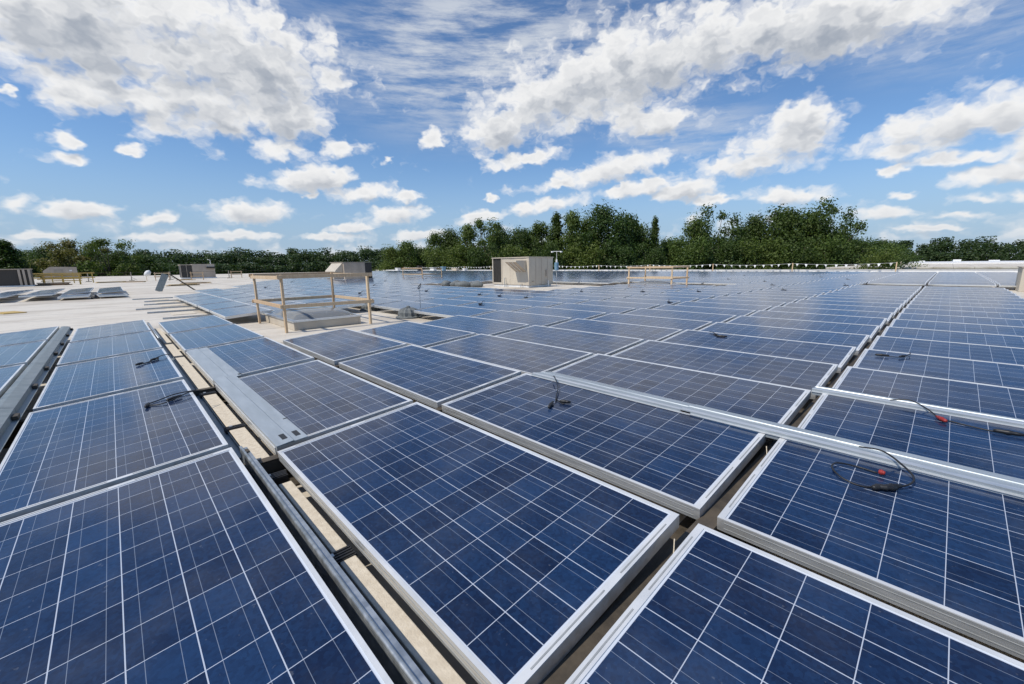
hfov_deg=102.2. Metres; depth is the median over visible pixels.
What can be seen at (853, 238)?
broad tree
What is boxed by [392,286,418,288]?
solar panel
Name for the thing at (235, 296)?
solar panel
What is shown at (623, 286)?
solar panel
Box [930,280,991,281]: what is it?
solar panel
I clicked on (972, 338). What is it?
solar panel
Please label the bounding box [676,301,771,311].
solar panel
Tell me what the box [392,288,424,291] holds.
solar panel
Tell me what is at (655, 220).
conifer tree
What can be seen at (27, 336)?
solar panel
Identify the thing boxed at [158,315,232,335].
solar panel
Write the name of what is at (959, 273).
solar panel
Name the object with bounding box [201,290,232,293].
solar panel
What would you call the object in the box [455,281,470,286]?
sandbag
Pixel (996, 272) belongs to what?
solar panel
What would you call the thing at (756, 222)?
broad tree
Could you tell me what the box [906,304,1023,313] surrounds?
solar panel
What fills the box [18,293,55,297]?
solar panel
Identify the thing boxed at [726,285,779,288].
solar panel
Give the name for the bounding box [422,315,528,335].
solar panel
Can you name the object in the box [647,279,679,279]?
solar panel
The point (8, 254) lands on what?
broad tree
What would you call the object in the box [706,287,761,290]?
solar panel
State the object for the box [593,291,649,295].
solar panel
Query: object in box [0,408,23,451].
wind deflector
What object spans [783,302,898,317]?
solar panel
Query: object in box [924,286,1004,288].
solar panel
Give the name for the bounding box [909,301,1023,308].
solar panel
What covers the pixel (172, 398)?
panel cable
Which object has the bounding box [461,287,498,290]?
solar panel
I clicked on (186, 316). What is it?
loose rail
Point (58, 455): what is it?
solar panel
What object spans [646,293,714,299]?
solar panel
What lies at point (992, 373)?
solar panel
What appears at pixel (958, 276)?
solar panel
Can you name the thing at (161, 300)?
loose rail
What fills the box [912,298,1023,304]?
solar panel
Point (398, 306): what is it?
solar panel
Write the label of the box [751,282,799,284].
solar panel
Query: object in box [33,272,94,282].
guard barrier
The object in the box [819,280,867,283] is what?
solar panel
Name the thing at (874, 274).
solar panel
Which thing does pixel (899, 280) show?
solar panel
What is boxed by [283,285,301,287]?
solar panel
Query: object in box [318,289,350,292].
solar panel
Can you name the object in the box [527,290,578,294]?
solar panel
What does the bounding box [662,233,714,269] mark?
leafy bush
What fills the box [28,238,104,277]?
olive tree
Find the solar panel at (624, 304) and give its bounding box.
[578,300,659,309]
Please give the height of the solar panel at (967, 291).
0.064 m
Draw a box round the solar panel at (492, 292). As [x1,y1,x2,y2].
[471,290,513,293]
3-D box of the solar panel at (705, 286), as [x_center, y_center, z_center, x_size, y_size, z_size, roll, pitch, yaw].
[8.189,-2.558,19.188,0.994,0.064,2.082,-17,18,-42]
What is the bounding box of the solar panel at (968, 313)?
[901,308,1023,319]
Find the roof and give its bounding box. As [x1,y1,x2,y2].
[0,272,1023,683]
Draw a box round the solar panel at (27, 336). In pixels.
[0,326,59,346]
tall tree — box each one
[388,240,424,270]
[418,232,448,269]
[445,222,490,267]
[519,220,551,254]
[547,208,593,269]
[632,222,654,265]
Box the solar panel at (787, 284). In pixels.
[743,283,793,285]
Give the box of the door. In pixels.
[54,269,63,276]
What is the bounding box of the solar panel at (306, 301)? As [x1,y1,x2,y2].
[289,298,331,303]
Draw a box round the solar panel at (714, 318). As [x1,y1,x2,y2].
[624,308,736,322]
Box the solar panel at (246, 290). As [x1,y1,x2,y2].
[235,289,260,292]
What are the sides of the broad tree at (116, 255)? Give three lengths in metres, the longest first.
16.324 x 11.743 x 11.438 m
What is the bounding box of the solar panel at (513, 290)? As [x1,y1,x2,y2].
[490,289,534,292]
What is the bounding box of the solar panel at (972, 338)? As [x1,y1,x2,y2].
[881,326,1023,347]
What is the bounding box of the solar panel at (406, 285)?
[397,284,415,285]
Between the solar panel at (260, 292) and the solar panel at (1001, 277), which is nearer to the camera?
the solar panel at (260, 292)
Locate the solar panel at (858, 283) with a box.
[807,282,860,284]
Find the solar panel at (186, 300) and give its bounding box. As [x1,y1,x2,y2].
[180,295,220,302]
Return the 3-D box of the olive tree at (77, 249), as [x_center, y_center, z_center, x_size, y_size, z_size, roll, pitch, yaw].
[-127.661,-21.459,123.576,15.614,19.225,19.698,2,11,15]
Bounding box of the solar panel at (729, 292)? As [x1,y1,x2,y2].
[677,290,740,295]
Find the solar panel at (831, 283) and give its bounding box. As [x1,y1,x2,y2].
[802,283,857,285]
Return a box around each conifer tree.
[543,211,572,269]
[646,215,662,264]
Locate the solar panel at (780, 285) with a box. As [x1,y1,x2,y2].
[735,283,786,286]
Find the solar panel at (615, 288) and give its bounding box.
[585,286,629,289]
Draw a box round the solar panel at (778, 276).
[762,276,793,277]
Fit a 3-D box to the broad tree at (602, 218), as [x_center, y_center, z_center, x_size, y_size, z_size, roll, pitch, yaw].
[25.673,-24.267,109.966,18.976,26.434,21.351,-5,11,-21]
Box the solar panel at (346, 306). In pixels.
[307,299,364,308]
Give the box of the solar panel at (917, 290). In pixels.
[844,287,918,293]
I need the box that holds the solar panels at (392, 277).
[0,271,936,297]
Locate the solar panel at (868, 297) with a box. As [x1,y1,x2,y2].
[816,294,909,304]
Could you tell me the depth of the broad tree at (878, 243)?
123.03 m
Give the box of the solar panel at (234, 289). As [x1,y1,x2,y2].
[224,287,251,290]
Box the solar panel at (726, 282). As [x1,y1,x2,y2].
[704,281,750,284]
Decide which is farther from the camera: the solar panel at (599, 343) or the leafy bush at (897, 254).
the leafy bush at (897, 254)
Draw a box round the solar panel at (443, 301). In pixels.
[416,298,476,305]
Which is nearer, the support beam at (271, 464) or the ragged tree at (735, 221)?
the support beam at (271, 464)
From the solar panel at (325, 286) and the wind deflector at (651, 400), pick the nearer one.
the wind deflector at (651, 400)
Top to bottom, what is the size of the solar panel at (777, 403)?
0.064 m
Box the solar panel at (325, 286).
[316,285,339,287]
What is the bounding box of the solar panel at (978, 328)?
[890,319,1023,335]
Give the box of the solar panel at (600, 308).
[548,303,635,313]
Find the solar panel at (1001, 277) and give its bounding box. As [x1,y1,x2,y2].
[986,277,1016,278]
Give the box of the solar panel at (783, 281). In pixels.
[759,281,805,283]
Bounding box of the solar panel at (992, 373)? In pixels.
[853,349,1023,388]
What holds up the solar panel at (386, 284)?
on the roof
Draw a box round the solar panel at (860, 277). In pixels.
[838,277,881,278]
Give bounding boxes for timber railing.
[248,272,373,332]
[401,268,442,276]
[627,266,689,284]
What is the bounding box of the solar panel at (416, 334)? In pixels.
[358,321,475,347]
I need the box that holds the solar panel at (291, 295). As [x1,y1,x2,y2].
[271,294,306,297]
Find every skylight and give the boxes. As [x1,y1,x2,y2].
[264,306,361,330]
[638,280,679,284]
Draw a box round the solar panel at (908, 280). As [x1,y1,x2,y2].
[876,279,927,282]
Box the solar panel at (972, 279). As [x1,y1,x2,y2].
[932,278,988,279]
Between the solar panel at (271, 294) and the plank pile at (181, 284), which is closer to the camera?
the solar panel at (271, 294)
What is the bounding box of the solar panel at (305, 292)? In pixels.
[289,290,321,294]
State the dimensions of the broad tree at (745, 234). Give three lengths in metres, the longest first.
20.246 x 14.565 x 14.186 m
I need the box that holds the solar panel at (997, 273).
[979,273,1016,273]
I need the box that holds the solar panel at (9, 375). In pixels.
[0,364,25,397]
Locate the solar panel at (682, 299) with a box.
[626,295,698,302]
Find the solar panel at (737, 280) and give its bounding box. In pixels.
[718,280,757,281]
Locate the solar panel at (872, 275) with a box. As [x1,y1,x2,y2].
[856,275,889,275]
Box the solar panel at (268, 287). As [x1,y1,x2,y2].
[252,286,277,288]
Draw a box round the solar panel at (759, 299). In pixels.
[712,296,797,303]
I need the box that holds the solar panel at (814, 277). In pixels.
[794,277,832,278]
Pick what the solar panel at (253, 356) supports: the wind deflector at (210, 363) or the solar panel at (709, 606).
the wind deflector at (210, 363)
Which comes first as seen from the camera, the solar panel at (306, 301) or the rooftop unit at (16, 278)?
the solar panel at (306, 301)
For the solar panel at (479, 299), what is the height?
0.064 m
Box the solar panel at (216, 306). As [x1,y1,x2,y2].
[197,301,249,311]
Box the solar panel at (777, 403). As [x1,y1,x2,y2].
[552,353,810,441]
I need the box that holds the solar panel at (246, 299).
[230,296,273,302]
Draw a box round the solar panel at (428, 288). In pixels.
[413,287,447,289]
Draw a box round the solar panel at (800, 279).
[778,279,820,280]
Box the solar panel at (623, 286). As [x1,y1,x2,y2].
[599,285,643,287]
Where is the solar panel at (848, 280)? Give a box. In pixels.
[823,279,870,281]
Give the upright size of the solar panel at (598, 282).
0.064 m
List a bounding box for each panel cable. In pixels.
[135,354,169,365]
[144,389,201,407]
[548,376,570,407]
[831,446,914,490]
[875,352,910,357]
[890,399,1023,436]
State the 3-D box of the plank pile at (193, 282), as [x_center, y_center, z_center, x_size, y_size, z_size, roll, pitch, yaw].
[-28.657,-5.374,37.530,2.313,0.106,0.620,-6,12,-26]
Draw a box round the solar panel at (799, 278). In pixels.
[784,278,822,279]
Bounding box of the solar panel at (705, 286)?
[667,284,715,287]
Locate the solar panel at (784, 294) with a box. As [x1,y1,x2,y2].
[741,292,816,297]
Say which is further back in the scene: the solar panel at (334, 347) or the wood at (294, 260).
the wood at (294, 260)
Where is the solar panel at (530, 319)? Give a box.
[473,310,571,326]
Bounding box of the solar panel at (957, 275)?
[935,275,980,275]
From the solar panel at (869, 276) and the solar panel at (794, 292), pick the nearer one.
the solar panel at (794, 292)
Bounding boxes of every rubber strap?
[199,391,216,398]
[224,423,245,433]
[268,470,288,487]
[330,545,356,565]
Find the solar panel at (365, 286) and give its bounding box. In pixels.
[354,286,377,287]
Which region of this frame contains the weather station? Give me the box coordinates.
[551,251,561,285]
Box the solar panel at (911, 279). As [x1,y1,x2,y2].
[893,279,928,281]
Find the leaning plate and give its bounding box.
[155,273,194,290]
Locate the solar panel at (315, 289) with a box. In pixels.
[301,288,329,290]
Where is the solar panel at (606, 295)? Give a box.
[572,293,631,297]
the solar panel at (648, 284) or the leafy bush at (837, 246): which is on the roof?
the solar panel at (648, 284)
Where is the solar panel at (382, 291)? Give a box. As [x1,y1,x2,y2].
[362,289,399,293]
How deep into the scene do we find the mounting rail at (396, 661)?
1.45 m
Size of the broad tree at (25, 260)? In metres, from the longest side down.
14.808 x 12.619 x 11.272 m
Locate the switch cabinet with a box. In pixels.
[1014,266,1023,291]
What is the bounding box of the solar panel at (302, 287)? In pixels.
[290,286,315,289]
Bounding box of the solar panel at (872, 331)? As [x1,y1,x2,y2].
[726,316,879,341]
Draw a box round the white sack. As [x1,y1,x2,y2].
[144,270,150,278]
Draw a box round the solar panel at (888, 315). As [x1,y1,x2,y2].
[767,306,893,323]
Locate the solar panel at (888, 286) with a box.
[854,285,921,289]
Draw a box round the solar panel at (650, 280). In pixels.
[632,280,670,281]
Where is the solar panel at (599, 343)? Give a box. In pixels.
[496,325,643,355]
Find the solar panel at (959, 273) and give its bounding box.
[943,273,976,273]
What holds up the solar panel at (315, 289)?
on the roof
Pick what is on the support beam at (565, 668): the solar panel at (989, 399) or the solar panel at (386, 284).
the solar panel at (989, 399)
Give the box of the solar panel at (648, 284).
[628,283,668,285]
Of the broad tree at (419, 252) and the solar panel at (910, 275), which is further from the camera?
the broad tree at (419, 252)
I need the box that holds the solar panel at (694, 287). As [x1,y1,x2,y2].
[656,285,704,288]
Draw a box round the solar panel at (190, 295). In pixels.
[174,293,208,299]
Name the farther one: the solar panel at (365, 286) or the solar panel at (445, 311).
the solar panel at (365, 286)
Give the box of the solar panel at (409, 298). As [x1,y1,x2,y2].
[385,295,433,301]
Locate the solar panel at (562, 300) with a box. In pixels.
[523,297,588,303]
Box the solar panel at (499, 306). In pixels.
[460,302,531,311]
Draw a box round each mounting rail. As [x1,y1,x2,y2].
[147,322,161,341]
[239,446,430,683]
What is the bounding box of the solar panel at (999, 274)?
[980,274,1016,274]
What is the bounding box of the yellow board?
[0,311,26,313]
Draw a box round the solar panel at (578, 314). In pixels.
[514,307,606,319]
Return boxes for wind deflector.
[0,363,50,412]
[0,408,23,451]
[30,340,64,366]
[50,326,73,342]
[187,347,240,378]
[213,374,307,452]
[531,371,693,414]
[680,404,1023,499]
[811,386,1023,427]
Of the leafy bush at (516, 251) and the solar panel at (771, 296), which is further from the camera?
the leafy bush at (516, 251)
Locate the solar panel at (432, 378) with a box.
[339,345,520,407]
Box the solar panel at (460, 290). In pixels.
[440,288,477,291]
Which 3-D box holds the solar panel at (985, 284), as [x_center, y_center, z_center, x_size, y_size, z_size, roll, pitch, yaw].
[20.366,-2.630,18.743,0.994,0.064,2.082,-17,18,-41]
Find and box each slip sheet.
[159,304,180,306]
[165,308,186,310]
[171,311,196,314]
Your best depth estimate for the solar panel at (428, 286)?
22.18 m
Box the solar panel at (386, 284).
[378,283,396,284]
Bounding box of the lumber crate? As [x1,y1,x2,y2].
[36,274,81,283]
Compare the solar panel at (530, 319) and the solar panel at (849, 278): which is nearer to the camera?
the solar panel at (530, 319)
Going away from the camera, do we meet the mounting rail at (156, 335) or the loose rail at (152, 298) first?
the mounting rail at (156, 335)
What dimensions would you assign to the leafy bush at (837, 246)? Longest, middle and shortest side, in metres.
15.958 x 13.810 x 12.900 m
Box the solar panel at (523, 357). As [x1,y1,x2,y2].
[427,334,592,374]
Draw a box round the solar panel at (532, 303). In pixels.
[492,299,562,306]
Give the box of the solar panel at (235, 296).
[218,293,258,298]
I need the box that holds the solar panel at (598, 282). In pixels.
[580,280,616,283]
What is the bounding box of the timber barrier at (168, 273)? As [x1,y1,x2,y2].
[154,272,169,280]
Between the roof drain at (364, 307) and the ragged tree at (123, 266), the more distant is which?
the ragged tree at (123, 266)
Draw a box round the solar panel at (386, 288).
[369,287,398,289]
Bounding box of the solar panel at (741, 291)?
[692,288,752,292]
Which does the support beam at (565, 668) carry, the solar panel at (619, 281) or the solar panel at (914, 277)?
the solar panel at (914, 277)
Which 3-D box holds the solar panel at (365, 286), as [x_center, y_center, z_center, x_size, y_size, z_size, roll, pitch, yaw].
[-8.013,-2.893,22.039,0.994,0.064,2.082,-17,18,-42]
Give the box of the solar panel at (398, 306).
[374,301,441,310]
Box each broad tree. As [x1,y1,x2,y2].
[0,239,35,270]
[2,248,48,267]
[11,256,36,267]
[23,246,70,276]
[70,250,109,276]
[96,248,146,275]
[130,252,179,275]
[373,244,405,270]
[406,245,429,269]
[430,225,467,269]
[481,234,500,259]
[483,224,513,268]
[499,225,543,256]
[566,212,603,269]
[575,199,645,269]
[598,209,666,268]
[659,236,683,265]
[668,211,715,267]
[716,222,765,263]
[740,211,794,267]
[752,203,826,266]
[783,202,846,267]
[827,226,869,260]
[863,237,923,262]
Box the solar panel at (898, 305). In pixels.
[795,299,902,312]
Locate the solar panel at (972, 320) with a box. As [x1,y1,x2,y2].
[896,313,1023,326]
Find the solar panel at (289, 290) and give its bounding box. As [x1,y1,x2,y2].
[276,289,304,292]
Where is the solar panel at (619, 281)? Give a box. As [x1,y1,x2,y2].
[599,280,627,282]
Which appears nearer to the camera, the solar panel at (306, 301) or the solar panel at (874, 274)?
the solar panel at (306, 301)
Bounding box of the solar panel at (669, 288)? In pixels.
[643,287,692,290]
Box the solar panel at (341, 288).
[328,287,353,289]
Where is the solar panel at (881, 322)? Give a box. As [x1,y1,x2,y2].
[749,310,886,331]
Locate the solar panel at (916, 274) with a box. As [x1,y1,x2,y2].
[899,274,934,274]
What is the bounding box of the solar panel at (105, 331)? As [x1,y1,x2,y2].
[70,320,150,342]
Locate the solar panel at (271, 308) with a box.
[262,302,305,310]
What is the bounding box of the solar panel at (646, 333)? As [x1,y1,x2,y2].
[549,318,682,341]
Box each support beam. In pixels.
[3,365,359,448]
[243,284,874,485]
[539,281,929,683]
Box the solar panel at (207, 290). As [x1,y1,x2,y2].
[194,288,223,292]
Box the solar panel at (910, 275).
[891,275,932,277]
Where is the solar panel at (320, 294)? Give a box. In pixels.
[306,292,344,295]
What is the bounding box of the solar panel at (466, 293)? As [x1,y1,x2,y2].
[445,292,488,296]
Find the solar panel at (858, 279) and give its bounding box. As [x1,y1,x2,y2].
[840,279,873,280]
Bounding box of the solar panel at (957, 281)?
[930,281,993,282]
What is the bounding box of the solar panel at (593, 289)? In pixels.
[568,288,614,291]
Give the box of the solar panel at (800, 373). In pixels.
[611,340,837,398]
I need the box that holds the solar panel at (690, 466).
[441,373,765,519]
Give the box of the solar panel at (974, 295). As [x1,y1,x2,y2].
[918,293,1021,297]
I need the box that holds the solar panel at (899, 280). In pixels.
[872,280,927,283]
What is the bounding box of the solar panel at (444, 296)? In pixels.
[416,293,463,298]
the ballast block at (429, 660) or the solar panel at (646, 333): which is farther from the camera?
the solar panel at (646, 333)
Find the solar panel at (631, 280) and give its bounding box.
[608,279,635,281]
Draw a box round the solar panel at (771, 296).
[729,294,807,300]
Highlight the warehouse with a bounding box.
[826,259,1023,268]
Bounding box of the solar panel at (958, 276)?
[934,276,983,276]
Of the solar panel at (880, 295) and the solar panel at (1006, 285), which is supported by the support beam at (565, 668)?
the solar panel at (880, 295)
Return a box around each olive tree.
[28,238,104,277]
[33,238,129,276]
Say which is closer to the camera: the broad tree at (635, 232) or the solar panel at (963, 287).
the solar panel at (963, 287)
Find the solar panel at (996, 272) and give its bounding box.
[977,272,1016,272]
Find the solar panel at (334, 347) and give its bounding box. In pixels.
[283,328,406,365]
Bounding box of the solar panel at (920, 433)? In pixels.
[797,393,1023,478]
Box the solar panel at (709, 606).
[565,523,1023,683]
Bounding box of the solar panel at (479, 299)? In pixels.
[451,296,506,302]
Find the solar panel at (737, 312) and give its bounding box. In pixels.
[653,305,755,316]
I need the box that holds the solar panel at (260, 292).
[243,290,275,294]
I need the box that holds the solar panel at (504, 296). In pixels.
[478,294,533,299]
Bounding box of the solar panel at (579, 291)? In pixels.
[549,289,596,292]
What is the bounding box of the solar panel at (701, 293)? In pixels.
[665,291,728,296]
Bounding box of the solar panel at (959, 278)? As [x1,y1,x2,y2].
[933,278,986,278]
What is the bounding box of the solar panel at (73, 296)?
[57,293,90,298]
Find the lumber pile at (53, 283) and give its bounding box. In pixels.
[36,282,72,285]
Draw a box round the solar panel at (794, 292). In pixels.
[753,290,824,295]
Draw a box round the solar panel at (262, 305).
[245,301,293,306]
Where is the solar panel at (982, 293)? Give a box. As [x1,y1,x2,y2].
[920,291,1016,295]
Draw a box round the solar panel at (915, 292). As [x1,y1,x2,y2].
[838,289,916,295]
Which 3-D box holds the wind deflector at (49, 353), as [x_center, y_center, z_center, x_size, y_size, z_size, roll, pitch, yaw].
[-6.259,0.137,5.598,0.158,0.073,2.190,-11,14,-43]
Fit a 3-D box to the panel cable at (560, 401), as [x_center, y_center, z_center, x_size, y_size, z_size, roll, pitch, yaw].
[0.406,0.402,3.441,0.173,0.093,0.666,1,11,9]
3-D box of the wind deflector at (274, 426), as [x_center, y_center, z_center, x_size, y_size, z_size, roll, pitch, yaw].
[-2.179,0.515,3.449,0.195,0.054,2.250,-16,18,-42]
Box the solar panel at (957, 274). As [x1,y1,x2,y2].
[936,274,979,274]
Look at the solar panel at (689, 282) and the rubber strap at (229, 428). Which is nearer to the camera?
the rubber strap at (229, 428)
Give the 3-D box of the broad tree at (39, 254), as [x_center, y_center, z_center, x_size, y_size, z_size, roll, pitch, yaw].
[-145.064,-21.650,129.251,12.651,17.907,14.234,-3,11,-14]
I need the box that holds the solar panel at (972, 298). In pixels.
[915,295,1023,300]
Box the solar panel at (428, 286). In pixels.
[416,285,439,286]
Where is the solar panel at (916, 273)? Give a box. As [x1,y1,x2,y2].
[898,273,935,273]
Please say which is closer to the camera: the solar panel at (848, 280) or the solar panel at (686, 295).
the solar panel at (686, 295)
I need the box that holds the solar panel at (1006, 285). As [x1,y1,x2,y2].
[998,283,1015,286]
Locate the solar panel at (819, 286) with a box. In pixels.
[789,285,848,287]
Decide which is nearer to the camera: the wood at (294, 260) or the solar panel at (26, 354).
the solar panel at (26, 354)
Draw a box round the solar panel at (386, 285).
[376,285,396,286]
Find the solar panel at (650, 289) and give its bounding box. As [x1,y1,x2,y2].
[626,288,679,291]
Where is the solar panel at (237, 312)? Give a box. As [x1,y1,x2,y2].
[210,305,271,318]
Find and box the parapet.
[378,269,1017,272]
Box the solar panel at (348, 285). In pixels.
[339,285,359,286]
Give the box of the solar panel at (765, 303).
[695,298,785,307]
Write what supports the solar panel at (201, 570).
on the support beam at (271, 464)
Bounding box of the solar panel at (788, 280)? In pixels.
[766,280,810,282]
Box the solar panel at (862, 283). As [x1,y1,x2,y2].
[813,281,864,284]
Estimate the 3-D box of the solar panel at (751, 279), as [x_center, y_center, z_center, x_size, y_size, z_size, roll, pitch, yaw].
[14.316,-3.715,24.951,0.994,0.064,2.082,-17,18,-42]
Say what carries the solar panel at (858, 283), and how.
on the support beam at (271, 464)
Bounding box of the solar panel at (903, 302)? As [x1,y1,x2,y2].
[806,297,906,308]
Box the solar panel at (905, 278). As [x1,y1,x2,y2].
[880,278,929,280]
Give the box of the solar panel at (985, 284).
[928,282,996,286]
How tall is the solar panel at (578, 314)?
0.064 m
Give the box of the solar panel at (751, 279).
[731,279,770,280]
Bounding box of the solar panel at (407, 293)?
[386,291,428,295]
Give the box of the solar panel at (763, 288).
[716,286,770,289]
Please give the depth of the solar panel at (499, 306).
10.89 m
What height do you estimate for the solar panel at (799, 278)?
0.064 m
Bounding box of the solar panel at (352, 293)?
[338,291,372,294]
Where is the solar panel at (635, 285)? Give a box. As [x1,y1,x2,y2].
[613,284,656,286]
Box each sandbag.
[442,280,450,285]
[450,280,459,286]
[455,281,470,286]
[470,281,482,286]
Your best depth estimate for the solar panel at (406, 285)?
23.80 m
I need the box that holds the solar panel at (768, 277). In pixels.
[751,277,783,278]
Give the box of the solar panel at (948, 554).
[717,438,1023,659]
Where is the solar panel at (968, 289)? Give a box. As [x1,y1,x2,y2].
[923,288,1008,290]
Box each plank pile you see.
[97,281,122,282]
[166,283,199,285]
[180,282,206,283]
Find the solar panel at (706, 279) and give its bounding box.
[688,279,723,280]
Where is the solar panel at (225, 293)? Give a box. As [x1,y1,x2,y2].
[209,291,243,296]
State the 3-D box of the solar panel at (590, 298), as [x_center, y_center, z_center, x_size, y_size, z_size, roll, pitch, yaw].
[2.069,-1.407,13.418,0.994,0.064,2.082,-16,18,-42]
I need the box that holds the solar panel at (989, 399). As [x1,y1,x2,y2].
[832,366,1023,418]
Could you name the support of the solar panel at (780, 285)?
on the roof
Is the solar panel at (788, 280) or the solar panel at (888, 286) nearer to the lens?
the solar panel at (888, 286)
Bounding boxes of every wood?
[19,245,466,274]
[712,236,1023,261]
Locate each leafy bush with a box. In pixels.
[422,243,465,269]
[459,242,500,269]
[487,244,532,267]
[531,240,569,269]
[558,241,607,269]
[600,242,643,269]
[635,243,674,269]
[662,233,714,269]
[699,235,754,268]
[730,235,794,268]
[762,236,830,268]
[804,235,859,268]
[840,237,874,265]
[849,248,908,268]
[859,241,905,264]
[877,246,911,264]
[885,253,917,268]
[900,260,927,266]
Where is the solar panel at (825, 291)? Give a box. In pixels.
[764,289,831,293]
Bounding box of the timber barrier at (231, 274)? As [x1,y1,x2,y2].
[230,271,241,277]
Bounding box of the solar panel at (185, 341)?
[169,324,263,353]
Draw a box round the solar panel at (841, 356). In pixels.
[662,329,856,372]
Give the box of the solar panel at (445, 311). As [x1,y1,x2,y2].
[414,305,496,317]
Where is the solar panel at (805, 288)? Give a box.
[772,287,837,291]
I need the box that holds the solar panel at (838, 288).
[782,286,843,289]
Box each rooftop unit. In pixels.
[0,269,36,286]
[178,259,216,278]
[325,262,372,279]
[482,257,584,289]
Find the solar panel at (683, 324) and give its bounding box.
[590,313,712,330]
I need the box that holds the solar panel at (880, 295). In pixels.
[824,292,912,300]
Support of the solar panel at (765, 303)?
on the support beam at (271, 464)
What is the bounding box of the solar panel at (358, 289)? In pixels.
[345,288,376,290]
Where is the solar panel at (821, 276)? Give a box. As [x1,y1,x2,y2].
[802,276,839,277]
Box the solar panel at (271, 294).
[254,292,290,296]
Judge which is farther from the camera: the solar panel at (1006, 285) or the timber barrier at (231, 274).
the timber barrier at (231, 274)
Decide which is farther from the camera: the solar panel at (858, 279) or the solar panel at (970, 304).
the solar panel at (858, 279)
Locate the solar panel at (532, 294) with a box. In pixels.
[505,292,557,296]
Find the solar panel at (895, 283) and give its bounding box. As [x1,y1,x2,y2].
[867,281,926,284]
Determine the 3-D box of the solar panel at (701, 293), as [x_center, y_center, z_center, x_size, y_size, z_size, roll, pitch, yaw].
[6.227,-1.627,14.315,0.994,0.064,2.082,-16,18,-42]
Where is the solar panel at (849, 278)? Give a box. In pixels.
[831,278,875,279]
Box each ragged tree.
[72,237,144,276]
[466,217,506,269]
[680,204,743,267]
[797,195,867,266]
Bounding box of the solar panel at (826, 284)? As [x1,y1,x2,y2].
[795,284,852,286]
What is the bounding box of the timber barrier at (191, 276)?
[190,272,203,279]
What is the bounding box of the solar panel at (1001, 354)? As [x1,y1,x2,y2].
[869,336,1023,364]
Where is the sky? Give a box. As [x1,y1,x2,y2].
[0,0,1023,265]
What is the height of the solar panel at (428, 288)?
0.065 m
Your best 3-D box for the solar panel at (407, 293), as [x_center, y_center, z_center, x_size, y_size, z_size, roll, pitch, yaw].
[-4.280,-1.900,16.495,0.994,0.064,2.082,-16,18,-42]
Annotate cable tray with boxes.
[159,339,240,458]
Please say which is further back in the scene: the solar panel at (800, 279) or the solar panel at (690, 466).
the solar panel at (800, 279)
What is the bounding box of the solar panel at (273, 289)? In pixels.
[261,287,289,290]
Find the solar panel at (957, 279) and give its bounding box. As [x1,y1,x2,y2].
[931,279,989,280]
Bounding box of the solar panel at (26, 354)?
[0,340,46,367]
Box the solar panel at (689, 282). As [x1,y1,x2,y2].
[672,280,707,283]
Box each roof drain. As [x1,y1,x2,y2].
[360,303,379,310]
[396,306,421,318]
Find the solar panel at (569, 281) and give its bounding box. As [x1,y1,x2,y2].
[553,280,586,282]
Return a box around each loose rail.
[132,297,172,299]
[136,305,192,309]
[144,299,178,301]
[144,302,184,304]
[147,309,199,313]
[163,314,212,318]
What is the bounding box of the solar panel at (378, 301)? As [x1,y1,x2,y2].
[349,297,401,306]
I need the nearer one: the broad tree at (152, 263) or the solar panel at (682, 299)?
the solar panel at (682, 299)
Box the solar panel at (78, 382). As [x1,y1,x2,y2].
[33,348,182,411]
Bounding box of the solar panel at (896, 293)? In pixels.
[832,290,914,297]
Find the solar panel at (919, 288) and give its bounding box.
[850,286,920,291]
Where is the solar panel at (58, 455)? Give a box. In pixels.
[0,379,228,522]
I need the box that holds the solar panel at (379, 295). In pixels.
[356,293,399,297]
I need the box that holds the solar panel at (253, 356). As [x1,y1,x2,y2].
[186,337,314,385]
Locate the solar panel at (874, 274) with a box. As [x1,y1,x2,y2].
[856,274,892,274]
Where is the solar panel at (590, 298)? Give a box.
[550,294,611,300]
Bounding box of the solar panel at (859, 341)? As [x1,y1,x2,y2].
[698,322,869,354]
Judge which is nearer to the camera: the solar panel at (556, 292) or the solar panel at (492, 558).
the solar panel at (492, 558)
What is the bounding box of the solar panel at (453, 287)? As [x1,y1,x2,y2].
[433,286,467,288]
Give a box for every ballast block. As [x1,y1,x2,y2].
[154,328,171,344]
[165,344,182,357]
[175,357,209,388]
[203,394,268,459]
[279,481,346,553]
[340,555,465,683]
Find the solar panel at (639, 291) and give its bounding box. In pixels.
[612,289,665,293]
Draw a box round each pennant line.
[715,264,789,267]
[793,263,892,266]
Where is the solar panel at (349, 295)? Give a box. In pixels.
[330,294,366,300]
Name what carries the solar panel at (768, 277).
on the roof
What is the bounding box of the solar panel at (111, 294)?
[97,293,127,296]
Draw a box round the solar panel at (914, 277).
[897,277,930,279]
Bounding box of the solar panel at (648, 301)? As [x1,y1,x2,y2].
[603,297,680,305]
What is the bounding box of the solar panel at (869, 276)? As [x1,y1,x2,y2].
[854,276,885,276]
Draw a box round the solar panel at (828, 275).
[811,275,845,275]
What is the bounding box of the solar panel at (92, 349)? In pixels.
[57,331,161,366]
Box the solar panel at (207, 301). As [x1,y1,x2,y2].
[188,297,233,306]
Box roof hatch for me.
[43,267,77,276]
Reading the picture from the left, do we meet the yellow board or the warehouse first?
the yellow board
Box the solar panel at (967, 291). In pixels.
[921,289,1012,292]
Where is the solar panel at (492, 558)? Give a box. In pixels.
[277,402,678,683]
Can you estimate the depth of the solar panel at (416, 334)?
6.72 m
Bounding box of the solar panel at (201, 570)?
[0,447,393,683]
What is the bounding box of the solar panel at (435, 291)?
[415,290,454,293]
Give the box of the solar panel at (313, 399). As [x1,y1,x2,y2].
[215,360,412,454]

